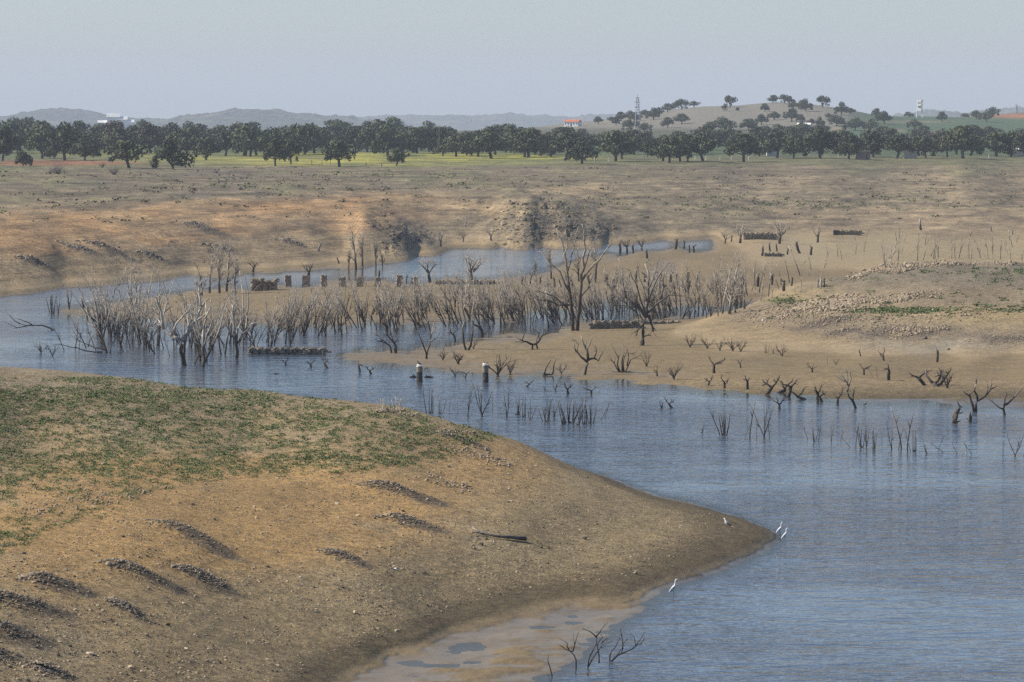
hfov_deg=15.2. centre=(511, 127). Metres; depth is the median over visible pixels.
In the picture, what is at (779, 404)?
dead snag
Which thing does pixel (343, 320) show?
dead sapling
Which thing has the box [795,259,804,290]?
dead sapling
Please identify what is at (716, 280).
drowned thicket
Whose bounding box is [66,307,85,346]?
dead sapling
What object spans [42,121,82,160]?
holm oak
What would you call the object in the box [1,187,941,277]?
rocks
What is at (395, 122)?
holm oak
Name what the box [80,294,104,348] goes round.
dead sapling
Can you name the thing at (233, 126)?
holm oak
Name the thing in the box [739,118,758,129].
hill oak
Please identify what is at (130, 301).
dead sapling
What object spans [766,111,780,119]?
hill oak
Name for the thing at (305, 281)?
brick pillar
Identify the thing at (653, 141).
holm oak
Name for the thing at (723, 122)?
hill oak
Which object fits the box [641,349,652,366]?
dead shrub
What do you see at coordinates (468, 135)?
holm oak
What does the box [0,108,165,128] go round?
hills
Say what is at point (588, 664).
dead shrub
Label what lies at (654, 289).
dead sapling
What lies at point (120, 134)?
holm oak
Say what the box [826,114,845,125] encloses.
hill oak
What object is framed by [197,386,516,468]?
rubble
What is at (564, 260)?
dead tree
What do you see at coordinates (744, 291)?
dead sapling
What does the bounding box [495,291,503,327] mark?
dead sapling
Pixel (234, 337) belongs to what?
dead tree
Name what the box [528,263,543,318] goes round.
dead sapling
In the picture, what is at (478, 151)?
holm oak
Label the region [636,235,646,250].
dead tree
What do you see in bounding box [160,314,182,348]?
dead sapling
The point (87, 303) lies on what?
dead sapling
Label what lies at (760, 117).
hill oak
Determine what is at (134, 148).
holm oak
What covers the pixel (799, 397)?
dead snag
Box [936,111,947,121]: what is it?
hill oak
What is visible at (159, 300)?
dead sapling
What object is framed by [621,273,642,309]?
dead sapling
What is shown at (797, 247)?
tree stump
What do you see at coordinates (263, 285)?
ruined house
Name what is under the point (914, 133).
holm oak
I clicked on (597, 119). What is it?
hill oak
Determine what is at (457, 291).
dead sapling
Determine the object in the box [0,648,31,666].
rubble
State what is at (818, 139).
holm oak
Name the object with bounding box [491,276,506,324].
dead sapling
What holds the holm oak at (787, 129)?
on the ground at (512, 632)
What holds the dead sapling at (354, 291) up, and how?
in the water
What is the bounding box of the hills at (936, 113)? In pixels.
[891,106,1023,116]
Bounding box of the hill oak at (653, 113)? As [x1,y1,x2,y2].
[645,107,660,119]
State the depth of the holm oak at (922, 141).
1353.58 m
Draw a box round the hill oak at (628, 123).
[621,119,638,130]
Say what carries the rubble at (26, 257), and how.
on the ground at (512, 632)
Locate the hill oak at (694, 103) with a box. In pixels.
[688,101,701,106]
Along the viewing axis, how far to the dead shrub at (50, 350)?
404.42 m
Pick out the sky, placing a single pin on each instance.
(166, 59)
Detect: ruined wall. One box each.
[435,280,499,284]
[588,320,647,328]
[645,320,680,323]
[763,252,784,256]
[839,230,864,234]
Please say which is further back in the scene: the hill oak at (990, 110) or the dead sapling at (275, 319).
the hill oak at (990, 110)
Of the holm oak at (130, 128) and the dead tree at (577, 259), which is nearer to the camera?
the dead tree at (577, 259)
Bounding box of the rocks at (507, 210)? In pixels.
[19,195,638,272]
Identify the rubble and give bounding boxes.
[0,589,65,620]
[0,620,53,644]
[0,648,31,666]
[9,571,93,597]
[13,255,51,266]
[22,660,82,680]
[23,441,505,516]
[55,240,101,254]
[74,239,134,260]
[97,557,194,592]
[100,596,159,624]
[124,249,167,260]
[137,518,244,557]
[157,561,251,593]
[178,220,227,233]
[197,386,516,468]
[199,242,238,254]
[270,238,309,247]
[310,547,371,566]
[347,480,451,503]
[369,512,448,532]
[424,430,491,450]
[728,299,1007,330]
[766,292,876,321]
[787,315,865,329]
[811,327,864,338]
[844,258,1016,279]
[844,324,921,341]
[864,289,943,308]
[881,321,949,339]
[894,326,962,339]
[968,334,1023,344]
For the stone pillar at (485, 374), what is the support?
in the water
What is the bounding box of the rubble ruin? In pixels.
[742,232,781,239]
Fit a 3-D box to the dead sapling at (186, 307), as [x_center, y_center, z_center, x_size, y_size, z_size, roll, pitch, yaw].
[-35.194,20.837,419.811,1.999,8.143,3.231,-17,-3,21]
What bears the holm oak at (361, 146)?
on the ground at (512, 632)
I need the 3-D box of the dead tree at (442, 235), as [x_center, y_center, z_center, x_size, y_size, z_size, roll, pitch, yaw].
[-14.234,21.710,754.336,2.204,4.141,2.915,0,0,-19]
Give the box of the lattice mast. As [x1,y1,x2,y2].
[635,94,639,129]
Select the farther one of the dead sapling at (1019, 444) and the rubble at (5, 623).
the dead sapling at (1019, 444)
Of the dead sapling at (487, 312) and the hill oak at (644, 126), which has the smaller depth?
the dead sapling at (487, 312)
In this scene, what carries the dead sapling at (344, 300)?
in the water
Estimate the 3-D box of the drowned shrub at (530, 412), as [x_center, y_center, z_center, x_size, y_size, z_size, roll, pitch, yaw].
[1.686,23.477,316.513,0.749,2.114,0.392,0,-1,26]
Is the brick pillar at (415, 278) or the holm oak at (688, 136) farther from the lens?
the holm oak at (688, 136)
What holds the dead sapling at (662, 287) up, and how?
in the water
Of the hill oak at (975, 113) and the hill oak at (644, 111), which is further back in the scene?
the hill oak at (975, 113)
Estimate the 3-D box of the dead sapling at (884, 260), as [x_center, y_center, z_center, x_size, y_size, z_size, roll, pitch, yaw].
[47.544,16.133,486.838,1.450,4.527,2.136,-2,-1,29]
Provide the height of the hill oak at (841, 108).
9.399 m
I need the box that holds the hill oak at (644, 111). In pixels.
[640,109,650,117]
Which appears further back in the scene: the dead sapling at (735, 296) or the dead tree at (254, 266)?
the dead tree at (254, 266)
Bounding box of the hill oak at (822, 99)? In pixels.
[816,95,829,106]
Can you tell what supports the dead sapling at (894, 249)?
on the ground at (512, 632)
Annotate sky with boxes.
[0,0,1023,118]
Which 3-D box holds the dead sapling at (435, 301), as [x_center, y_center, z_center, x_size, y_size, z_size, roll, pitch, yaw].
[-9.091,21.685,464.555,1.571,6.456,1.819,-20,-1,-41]
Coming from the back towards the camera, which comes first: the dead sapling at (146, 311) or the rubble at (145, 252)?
the rubble at (145, 252)
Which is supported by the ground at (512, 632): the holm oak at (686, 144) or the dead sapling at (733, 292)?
the holm oak at (686, 144)
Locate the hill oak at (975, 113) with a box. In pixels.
[970,110,982,119]
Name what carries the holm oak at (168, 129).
on the ground at (512, 632)
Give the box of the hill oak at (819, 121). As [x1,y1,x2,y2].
[815,116,825,125]
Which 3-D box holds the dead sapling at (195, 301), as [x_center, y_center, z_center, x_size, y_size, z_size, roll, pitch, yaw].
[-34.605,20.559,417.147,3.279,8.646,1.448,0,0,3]
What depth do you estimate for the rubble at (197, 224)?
704.68 m
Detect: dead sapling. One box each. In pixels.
[64,282,72,309]
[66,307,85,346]
[68,279,101,322]
[70,309,81,348]
[76,267,100,332]
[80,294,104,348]
[82,322,95,350]
[86,274,120,343]
[96,292,107,333]
[97,283,109,332]
[100,273,123,336]
[101,268,130,324]
[102,285,110,318]
[104,291,125,347]
[115,283,138,338]
[120,269,140,340]
[120,305,130,348]
[123,266,140,342]
[123,268,138,334]
[124,273,147,310]
[125,254,138,299]
[125,284,151,342]
[127,258,155,335]
[128,297,148,341]
[130,272,146,333]
[130,307,136,344]
[131,309,148,347]
[136,299,149,350]
[138,321,154,353]
[140,290,163,334]
[143,286,153,350]
[146,313,154,348]
[150,310,163,347]
[152,270,163,342]
[156,317,160,348]
[157,279,176,344]
[158,275,176,342]
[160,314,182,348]
[165,319,189,348]
[172,286,198,345]
[172,299,198,348]
[176,283,201,355]
[181,285,192,342]
[183,280,204,344]
[187,285,232,361]
[190,272,205,347]
[190,309,198,354]
[193,273,211,347]
[194,300,206,354]
[194,303,211,360]
[194,315,221,363]
[195,279,228,337]
[204,294,226,354]
[207,301,241,349]
[222,299,231,342]
[224,274,240,353]
[224,275,240,339]
[227,285,239,342]
[230,266,257,335]
[236,305,246,350]
[240,316,258,345]
[250,307,259,346]
[262,292,272,342]
[262,301,275,345]
[265,310,271,346]
[266,287,287,341]
[269,295,280,346]
[273,294,286,340]
[274,302,301,335]
[276,314,287,339]
[281,287,298,343]
[283,285,299,331]
[283,310,307,335]
[286,306,306,344]
[293,289,301,330]
[294,287,319,335]
[301,277,319,328]
[301,282,325,332]
[316,289,330,335]
[317,285,342,336]
[317,305,321,337]
[319,280,336,332]
[320,278,334,332]
[321,306,336,334]
[326,280,340,330]
[327,287,342,334]
[333,282,347,331]
[335,294,356,327]
[336,295,357,330]
[339,275,348,325]
[350,277,370,324]
[350,278,359,326]
[350,283,364,330]
[366,286,393,325]
[369,281,380,323]
[370,275,388,322]
[373,299,391,328]
[374,279,396,332]
[378,293,398,331]
[385,269,399,324]
[390,284,397,322]
[390,287,401,329]
[394,280,403,325]
[397,286,420,326]
[398,281,405,322]
[399,287,417,330]
[400,279,415,321]
[408,293,425,329]
[409,276,419,320]
[411,294,418,324]
[414,277,430,330]
[421,293,443,324]
[427,285,445,325]
[433,274,458,323]
[436,285,452,322]
[436,299,457,328]
[440,275,469,318]
[445,281,454,324]
[451,277,456,318]
[452,270,480,325]
[452,272,465,326]
[454,285,461,323]
[455,279,477,319]
[457,266,492,318]
[457,277,472,322]
[458,273,467,319]
[466,286,492,321]
[466,300,487,322]
[467,384,472,416]
[470,375,500,416]
[472,274,494,323]
[479,291,489,328]
[482,277,494,321]
[489,277,505,324]
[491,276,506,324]
[495,280,505,327]
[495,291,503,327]
[496,267,514,320]
[496,273,520,317]
[502,382,511,416]
[504,286,519,324]
[504,292,511,319]
[509,284,524,319]
[510,280,526,328]
[519,266,541,316]
[524,284,538,319]
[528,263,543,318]
[531,282,562,324]
[531,288,554,321]
[531,293,554,324]
[532,275,554,318]
[532,284,541,324]
[534,276,546,318]
[544,275,551,327]
[544,396,552,419]
[545,276,560,319]
[552,279,559,318]
[553,266,570,315]
[572,395,583,423]
[574,283,593,320]
[582,274,596,319]
[586,280,598,315]
[590,269,606,319]
[594,278,602,317]
[605,278,609,304]
[607,276,618,313]
[610,292,642,319]
[617,264,632,315]
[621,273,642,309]
[622,280,641,319]
[625,276,638,319]
[632,285,641,317]
[633,269,658,318]
[646,276,664,319]
[647,275,661,319]
[657,265,666,317]
[664,276,674,317]
[671,269,680,313]
[676,271,695,311]
[683,275,697,318]
[693,273,696,316]
[694,267,707,315]
[698,283,711,317]
[703,275,710,314]
[708,289,719,316]
[711,275,719,315]
[718,263,724,306]
[722,249,736,313]
[723,270,751,303]
[723,271,737,308]
[728,279,736,312]
[730,282,741,313]
[737,269,742,307]
[737,282,759,308]
[741,272,747,308]
[746,399,775,436]
[760,259,769,300]
[767,258,772,296]
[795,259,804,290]
[819,251,829,284]
[864,429,869,446]
[881,238,891,267]
[886,416,895,448]
[887,232,905,266]
[915,232,920,259]
[1006,430,1023,455]
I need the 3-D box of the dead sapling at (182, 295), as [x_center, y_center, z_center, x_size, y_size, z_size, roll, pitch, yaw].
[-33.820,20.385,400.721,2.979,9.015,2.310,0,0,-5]
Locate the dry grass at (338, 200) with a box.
[2,166,1023,216]
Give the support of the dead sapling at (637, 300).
in the water
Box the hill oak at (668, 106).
[661,103,673,111]
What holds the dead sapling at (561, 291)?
in the water
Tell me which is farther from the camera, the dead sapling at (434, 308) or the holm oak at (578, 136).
the holm oak at (578, 136)
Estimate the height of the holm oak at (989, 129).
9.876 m
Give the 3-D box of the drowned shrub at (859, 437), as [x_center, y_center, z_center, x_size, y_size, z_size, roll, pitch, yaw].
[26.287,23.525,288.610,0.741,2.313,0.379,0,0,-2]
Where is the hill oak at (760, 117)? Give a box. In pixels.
[754,114,769,124]
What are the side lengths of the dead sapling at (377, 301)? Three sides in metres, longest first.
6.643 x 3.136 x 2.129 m
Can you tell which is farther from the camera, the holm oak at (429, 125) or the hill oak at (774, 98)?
the hill oak at (774, 98)
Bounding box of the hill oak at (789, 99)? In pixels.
[783,96,795,103]
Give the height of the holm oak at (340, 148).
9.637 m
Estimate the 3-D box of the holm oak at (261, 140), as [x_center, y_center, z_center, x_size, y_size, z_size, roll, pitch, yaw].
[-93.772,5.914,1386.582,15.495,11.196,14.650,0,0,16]
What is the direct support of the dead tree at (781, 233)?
on the ground at (512, 632)
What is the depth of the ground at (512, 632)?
371.15 m
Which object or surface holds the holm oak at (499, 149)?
on the ground at (512, 632)
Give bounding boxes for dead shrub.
[32,338,47,352]
[42,342,60,355]
[451,348,465,363]
[478,349,515,376]
[507,358,517,373]
[558,632,578,668]
[582,622,609,667]
[606,343,644,372]
[609,629,644,661]
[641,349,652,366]
[667,362,681,379]
[682,334,698,346]
[698,335,712,348]
[723,338,742,350]
[736,339,748,351]
[776,342,787,355]
[938,365,954,387]
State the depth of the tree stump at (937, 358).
388.65 m
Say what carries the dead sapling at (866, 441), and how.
in the water
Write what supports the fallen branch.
in the water
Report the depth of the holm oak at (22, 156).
1128.98 m
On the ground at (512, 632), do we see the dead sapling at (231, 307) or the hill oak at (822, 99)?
the hill oak at (822, 99)
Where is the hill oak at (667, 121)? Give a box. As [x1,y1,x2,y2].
[660,117,673,127]
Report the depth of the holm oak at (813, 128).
1746.07 m
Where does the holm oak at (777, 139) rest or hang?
on the ground at (512, 632)
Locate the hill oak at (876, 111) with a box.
[871,108,879,118]
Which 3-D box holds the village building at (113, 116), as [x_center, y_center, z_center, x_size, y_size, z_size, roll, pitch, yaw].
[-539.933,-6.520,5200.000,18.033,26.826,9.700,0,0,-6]
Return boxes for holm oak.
[0,117,32,129]
[0,124,26,152]
[0,127,20,160]
[1,128,21,149]
[14,124,28,150]
[15,148,32,165]
[20,116,50,125]
[21,124,60,151]
[24,130,59,158]
[25,121,57,144]
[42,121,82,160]
[66,135,102,160]
[67,128,86,136]
[71,120,90,131]
[78,132,104,150]
[83,123,109,132]
[87,126,104,134]
[93,128,115,150]
[93,130,111,152]
[98,131,118,151]
[99,120,125,149]
[100,125,140,150]
[103,138,151,167]
[125,125,139,135]
[131,123,165,152]
[132,119,151,128]
[135,134,154,153]
[152,137,197,168]
[157,127,166,137]
[160,125,180,135]
[163,130,177,149]
[165,122,182,131]
[172,130,200,152]
[178,120,194,129]
[184,126,211,138]
[185,123,207,135]
[191,136,220,159]
[203,126,228,140]
[212,131,240,155]
[221,121,259,133]
[227,123,271,155]
[230,129,273,156]
[248,121,261,130]
[258,127,291,150]
[263,138,289,165]
[268,127,312,151]
[278,123,302,130]
[280,138,302,163]
[282,123,331,153]
[302,125,336,152]
[318,138,359,166]
[322,119,341,127]
[326,122,345,137]
[336,129,354,150]
[338,121,353,131]
[341,127,365,151]
[351,125,382,151]
[354,125,366,130]
[356,127,387,150]
[359,119,401,132]
[368,127,406,155]
[382,123,400,137]
[384,116,403,129]
[386,147,410,165]
[389,132,418,152]
[401,126,436,152]
[418,128,437,151]
[420,120,436,129]
[422,126,447,149]
[431,141,448,155]
[432,126,453,145]
[439,133,470,156]
[443,131,475,141]
[447,129,457,135]
[457,131,474,154]
[461,147,481,155]
[463,135,486,156]
[466,128,511,158]
[472,130,480,135]
[475,126,504,135]
[488,124,504,134]
[490,136,507,154]
[496,123,515,129]
[498,126,516,151]
[502,127,537,153]
[507,127,549,156]
[508,138,542,156]
[537,134,553,155]
[538,139,557,156]
[547,130,579,160]
[551,126,584,140]
[561,131,587,142]
[562,138,600,163]
[577,128,589,136]
[581,134,598,145]
[594,131,609,151]
[596,130,637,160]
[613,131,637,158]
[625,128,640,135]
[627,136,643,154]
[633,132,647,151]
[640,137,653,156]
[641,131,653,142]
[646,137,665,160]
[646,139,657,154]
[653,134,687,162]
[668,135,695,161]
[674,132,689,140]
[676,134,697,160]
[684,134,721,160]
[690,125,714,135]
[693,131,715,149]
[711,132,722,146]
[712,129,731,145]
[720,127,738,134]
[720,136,735,146]
[723,132,762,161]
[726,130,741,140]
[746,133,773,155]
[748,126,767,138]
[757,130,793,157]
[758,125,773,132]
[771,124,784,130]
[777,125,806,135]
[781,135,807,158]
[793,123,811,132]
[794,128,840,158]
[795,125,808,133]
[805,125,821,134]
[831,138,853,155]
[834,132,863,158]
[835,129,849,137]
[859,129,889,156]
[868,125,897,133]
[876,127,897,139]
[882,132,916,158]
[904,136,932,155]
[906,125,933,137]
[910,134,942,158]
[919,137,946,155]
[926,128,948,138]
[934,132,958,156]
[939,125,986,158]
[960,135,984,155]
[970,124,987,137]
[980,131,1013,156]
[984,126,998,132]
[985,132,1000,152]
[989,128,1004,138]
[1002,130,1023,156]
[1011,132,1023,156]
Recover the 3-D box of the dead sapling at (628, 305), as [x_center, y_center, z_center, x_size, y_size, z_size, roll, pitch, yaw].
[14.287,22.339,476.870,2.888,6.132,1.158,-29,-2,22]
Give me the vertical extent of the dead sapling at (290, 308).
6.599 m
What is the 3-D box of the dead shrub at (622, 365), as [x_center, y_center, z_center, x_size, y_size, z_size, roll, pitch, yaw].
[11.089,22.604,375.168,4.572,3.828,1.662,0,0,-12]
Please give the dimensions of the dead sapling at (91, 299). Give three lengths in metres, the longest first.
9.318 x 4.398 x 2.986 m
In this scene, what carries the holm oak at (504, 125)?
on the ground at (512, 632)
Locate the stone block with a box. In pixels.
[833,230,838,234]
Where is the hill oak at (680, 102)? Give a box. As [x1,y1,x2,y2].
[675,98,688,109]
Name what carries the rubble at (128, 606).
on the ground at (512, 632)
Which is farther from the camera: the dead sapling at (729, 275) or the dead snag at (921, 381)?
the dead sapling at (729, 275)
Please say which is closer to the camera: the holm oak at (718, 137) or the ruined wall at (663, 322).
the ruined wall at (663, 322)
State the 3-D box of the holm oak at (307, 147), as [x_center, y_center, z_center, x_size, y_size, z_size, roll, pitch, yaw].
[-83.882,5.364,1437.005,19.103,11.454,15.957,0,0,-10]
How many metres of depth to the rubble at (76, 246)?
624.20 m
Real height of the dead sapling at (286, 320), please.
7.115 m
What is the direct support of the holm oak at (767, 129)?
on the ground at (512, 632)
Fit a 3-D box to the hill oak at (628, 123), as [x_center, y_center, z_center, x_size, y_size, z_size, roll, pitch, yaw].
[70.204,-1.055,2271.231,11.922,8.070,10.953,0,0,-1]
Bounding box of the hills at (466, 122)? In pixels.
[358,112,615,129]
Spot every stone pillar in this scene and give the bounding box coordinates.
[416,364,422,381]
[482,363,488,382]
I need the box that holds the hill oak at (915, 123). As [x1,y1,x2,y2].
[906,118,923,128]
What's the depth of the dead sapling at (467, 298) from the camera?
469.25 m
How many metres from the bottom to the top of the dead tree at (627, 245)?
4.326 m
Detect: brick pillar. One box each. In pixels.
[284,275,291,286]
[302,275,309,286]
[320,275,326,286]
[339,276,345,286]
[357,276,363,286]
[374,276,380,286]
[396,275,402,286]
[411,277,417,286]
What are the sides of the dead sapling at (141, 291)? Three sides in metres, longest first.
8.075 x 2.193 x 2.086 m
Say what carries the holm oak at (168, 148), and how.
on the ground at (512, 632)
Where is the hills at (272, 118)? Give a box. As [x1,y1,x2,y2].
[137,108,407,130]
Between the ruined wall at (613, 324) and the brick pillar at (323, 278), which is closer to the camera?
the ruined wall at (613, 324)
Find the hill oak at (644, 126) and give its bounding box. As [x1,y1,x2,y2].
[636,123,652,131]
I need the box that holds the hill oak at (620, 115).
[615,111,626,118]
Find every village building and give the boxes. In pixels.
[98,120,106,124]
[107,113,119,122]
[117,116,127,128]
[125,120,133,128]
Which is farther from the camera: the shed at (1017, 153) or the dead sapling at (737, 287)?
the shed at (1017, 153)
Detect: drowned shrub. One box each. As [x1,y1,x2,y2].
[46,295,56,313]
[378,398,388,411]
[391,397,401,409]
[423,388,432,412]
[516,397,525,416]
[528,406,536,418]
[538,407,552,421]
[557,400,564,423]
[559,401,581,422]
[573,399,586,423]
[575,399,586,424]
[584,405,596,422]
[718,414,729,434]
[857,427,865,446]
[872,428,876,448]
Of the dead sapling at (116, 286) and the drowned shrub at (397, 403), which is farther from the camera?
the dead sapling at (116, 286)
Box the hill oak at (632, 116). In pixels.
[627,112,641,120]
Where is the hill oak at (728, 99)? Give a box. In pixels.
[724,95,737,106]
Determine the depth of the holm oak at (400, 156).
1157.86 m
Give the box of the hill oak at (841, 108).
[834,101,848,114]
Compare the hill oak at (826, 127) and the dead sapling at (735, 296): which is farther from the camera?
the hill oak at (826, 127)
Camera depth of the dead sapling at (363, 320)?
467.79 m
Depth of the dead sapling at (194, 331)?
403.75 m
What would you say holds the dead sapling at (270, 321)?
in the water
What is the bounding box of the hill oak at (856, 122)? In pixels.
[844,117,863,129]
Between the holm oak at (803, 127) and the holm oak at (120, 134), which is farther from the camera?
the holm oak at (803, 127)
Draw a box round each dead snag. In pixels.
[321,355,328,367]
[447,327,456,341]
[471,323,484,336]
[562,382,572,393]
[708,355,725,372]
[720,374,729,388]
[742,375,749,388]
[762,375,779,394]
[771,392,786,408]
[777,379,792,392]
[781,379,797,397]
[788,387,806,399]
[813,388,826,401]
[814,384,823,402]
[833,387,843,403]
[857,363,871,374]
[883,363,889,379]
[908,370,931,384]
[918,368,941,386]
[935,367,950,384]
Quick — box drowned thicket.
[106,251,747,352]
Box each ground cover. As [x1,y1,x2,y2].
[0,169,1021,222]
[0,376,504,552]
[761,265,1023,319]
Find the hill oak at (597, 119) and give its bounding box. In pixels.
[593,116,603,123]
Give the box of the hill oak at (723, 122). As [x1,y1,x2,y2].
[708,116,738,127]
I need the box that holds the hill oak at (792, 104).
[787,100,796,108]
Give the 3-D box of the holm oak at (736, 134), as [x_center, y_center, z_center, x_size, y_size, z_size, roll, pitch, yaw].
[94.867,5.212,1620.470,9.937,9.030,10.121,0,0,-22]
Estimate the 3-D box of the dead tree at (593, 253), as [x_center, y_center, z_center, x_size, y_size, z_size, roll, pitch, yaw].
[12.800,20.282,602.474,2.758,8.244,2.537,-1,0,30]
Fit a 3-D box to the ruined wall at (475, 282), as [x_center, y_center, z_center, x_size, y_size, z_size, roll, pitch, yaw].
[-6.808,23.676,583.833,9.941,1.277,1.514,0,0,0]
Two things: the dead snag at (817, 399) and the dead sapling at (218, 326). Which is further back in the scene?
the dead sapling at (218, 326)
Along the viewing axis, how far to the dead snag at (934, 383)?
353.97 m
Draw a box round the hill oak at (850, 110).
[847,108,855,113]
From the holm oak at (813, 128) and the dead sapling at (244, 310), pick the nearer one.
the dead sapling at (244, 310)
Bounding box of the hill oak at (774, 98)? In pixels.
[767,95,778,102]
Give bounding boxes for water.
[0,241,1023,681]
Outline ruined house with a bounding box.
[250,278,279,290]
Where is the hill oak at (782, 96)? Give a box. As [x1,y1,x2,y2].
[779,94,787,103]
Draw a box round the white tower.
[916,100,922,117]
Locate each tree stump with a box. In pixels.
[755,271,759,286]
[779,277,784,291]
[795,240,800,252]
[936,348,938,361]
[952,407,962,422]
[966,412,971,421]
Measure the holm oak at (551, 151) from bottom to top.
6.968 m
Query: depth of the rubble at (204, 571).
178.23 m
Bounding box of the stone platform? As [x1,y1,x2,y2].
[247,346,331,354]
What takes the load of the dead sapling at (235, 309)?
in the water
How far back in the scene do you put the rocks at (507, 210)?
793.32 m
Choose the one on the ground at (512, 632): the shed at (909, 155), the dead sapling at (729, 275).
the shed at (909, 155)
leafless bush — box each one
[47,159,66,173]
[106,165,120,174]
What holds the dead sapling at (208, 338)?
in the water
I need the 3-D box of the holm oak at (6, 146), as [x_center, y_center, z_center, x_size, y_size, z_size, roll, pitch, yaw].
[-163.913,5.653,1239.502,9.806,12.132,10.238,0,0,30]
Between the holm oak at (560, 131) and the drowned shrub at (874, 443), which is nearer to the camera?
the drowned shrub at (874, 443)
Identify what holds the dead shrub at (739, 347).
on the ground at (512, 632)
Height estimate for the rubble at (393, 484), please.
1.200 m
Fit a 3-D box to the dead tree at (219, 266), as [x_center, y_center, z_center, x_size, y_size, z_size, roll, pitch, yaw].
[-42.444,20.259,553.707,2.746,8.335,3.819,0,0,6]
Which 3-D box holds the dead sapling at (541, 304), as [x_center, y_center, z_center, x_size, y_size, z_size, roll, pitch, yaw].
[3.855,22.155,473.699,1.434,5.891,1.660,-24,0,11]
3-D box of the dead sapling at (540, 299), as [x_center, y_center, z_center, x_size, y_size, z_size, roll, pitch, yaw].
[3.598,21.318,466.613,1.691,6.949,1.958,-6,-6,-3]
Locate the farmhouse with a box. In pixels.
[563,120,581,126]
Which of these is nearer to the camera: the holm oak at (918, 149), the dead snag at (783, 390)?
the dead snag at (783, 390)
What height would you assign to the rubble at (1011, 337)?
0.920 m
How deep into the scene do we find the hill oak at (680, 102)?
2684.82 m
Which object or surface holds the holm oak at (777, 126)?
on the ground at (512, 632)
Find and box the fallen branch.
[0,313,53,329]
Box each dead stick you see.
[749,403,754,437]
[891,408,901,448]
[905,411,913,450]
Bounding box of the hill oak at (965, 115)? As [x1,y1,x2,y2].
[961,113,969,117]
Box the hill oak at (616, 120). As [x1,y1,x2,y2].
[611,116,621,123]
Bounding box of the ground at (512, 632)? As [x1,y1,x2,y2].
[0,102,1023,681]
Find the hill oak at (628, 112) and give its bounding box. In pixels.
[623,110,636,116]
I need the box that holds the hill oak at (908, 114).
[903,112,914,116]
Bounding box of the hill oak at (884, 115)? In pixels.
[875,110,893,123]
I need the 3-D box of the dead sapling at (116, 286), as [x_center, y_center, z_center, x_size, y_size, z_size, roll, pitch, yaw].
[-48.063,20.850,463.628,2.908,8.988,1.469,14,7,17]
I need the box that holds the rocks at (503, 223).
[63,197,623,267]
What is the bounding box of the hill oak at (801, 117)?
[795,114,804,121]
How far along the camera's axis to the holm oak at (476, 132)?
1552.29 m
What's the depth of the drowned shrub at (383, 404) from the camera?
251.39 m
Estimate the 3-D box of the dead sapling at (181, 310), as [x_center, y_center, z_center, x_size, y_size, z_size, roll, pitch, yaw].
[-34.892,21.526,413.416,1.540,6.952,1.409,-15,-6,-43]
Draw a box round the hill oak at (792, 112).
[782,108,798,121]
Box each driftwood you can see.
[472,526,526,540]
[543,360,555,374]
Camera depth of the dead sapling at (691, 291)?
482.25 m
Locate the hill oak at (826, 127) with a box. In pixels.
[812,124,829,129]
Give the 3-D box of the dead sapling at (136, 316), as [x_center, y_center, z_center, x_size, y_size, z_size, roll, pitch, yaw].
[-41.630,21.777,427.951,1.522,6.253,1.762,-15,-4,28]
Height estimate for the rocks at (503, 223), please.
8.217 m
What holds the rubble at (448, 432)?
on the ground at (512, 632)
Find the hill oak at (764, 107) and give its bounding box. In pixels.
[759,103,769,109]
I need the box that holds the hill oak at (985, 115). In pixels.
[977,111,993,121]
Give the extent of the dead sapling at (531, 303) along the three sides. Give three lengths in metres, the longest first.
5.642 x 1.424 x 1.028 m
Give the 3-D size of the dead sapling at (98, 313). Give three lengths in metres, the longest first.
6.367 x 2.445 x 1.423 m
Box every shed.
[766,151,775,155]
[855,151,869,159]
[903,151,916,158]
[1012,148,1022,155]
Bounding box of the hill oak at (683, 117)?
[672,113,690,123]
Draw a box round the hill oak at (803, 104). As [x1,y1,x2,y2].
[799,98,813,110]
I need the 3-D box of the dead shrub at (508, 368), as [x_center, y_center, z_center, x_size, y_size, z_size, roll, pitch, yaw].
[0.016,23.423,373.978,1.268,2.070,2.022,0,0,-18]
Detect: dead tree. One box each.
[59,331,114,352]
[148,277,218,365]
[187,257,206,295]
[194,291,219,366]
[206,245,219,292]
[213,244,226,292]
[217,292,264,357]
[221,239,237,291]
[231,250,243,292]
[245,259,262,271]
[300,262,312,275]
[345,222,360,269]
[347,247,351,268]
[356,232,366,266]
[371,239,378,266]
[373,312,399,352]
[378,246,384,266]
[411,316,446,358]
[413,255,439,282]
[432,230,443,246]
[456,245,493,279]
[459,286,481,349]
[485,224,497,240]
[516,323,545,348]
[530,253,537,280]
[533,224,614,330]
[543,243,553,278]
[561,244,571,279]
[569,335,603,374]
[570,241,583,281]
[587,232,599,279]
[604,263,621,300]
[606,254,688,345]
[616,237,630,252]
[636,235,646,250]
[643,266,668,300]
[720,251,747,313]
[732,220,745,242]
[771,216,795,243]
[807,222,823,242]
[836,365,856,407]
[963,374,996,410]
[987,386,1023,414]
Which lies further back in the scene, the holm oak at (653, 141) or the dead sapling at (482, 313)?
the holm oak at (653, 141)
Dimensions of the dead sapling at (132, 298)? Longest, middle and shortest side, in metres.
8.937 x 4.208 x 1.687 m
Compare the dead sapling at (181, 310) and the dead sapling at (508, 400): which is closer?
the dead sapling at (508, 400)
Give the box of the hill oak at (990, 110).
[985,107,1000,115]
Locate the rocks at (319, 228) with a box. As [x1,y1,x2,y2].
[1,186,997,274]
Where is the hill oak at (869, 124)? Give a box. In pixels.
[863,118,879,128]

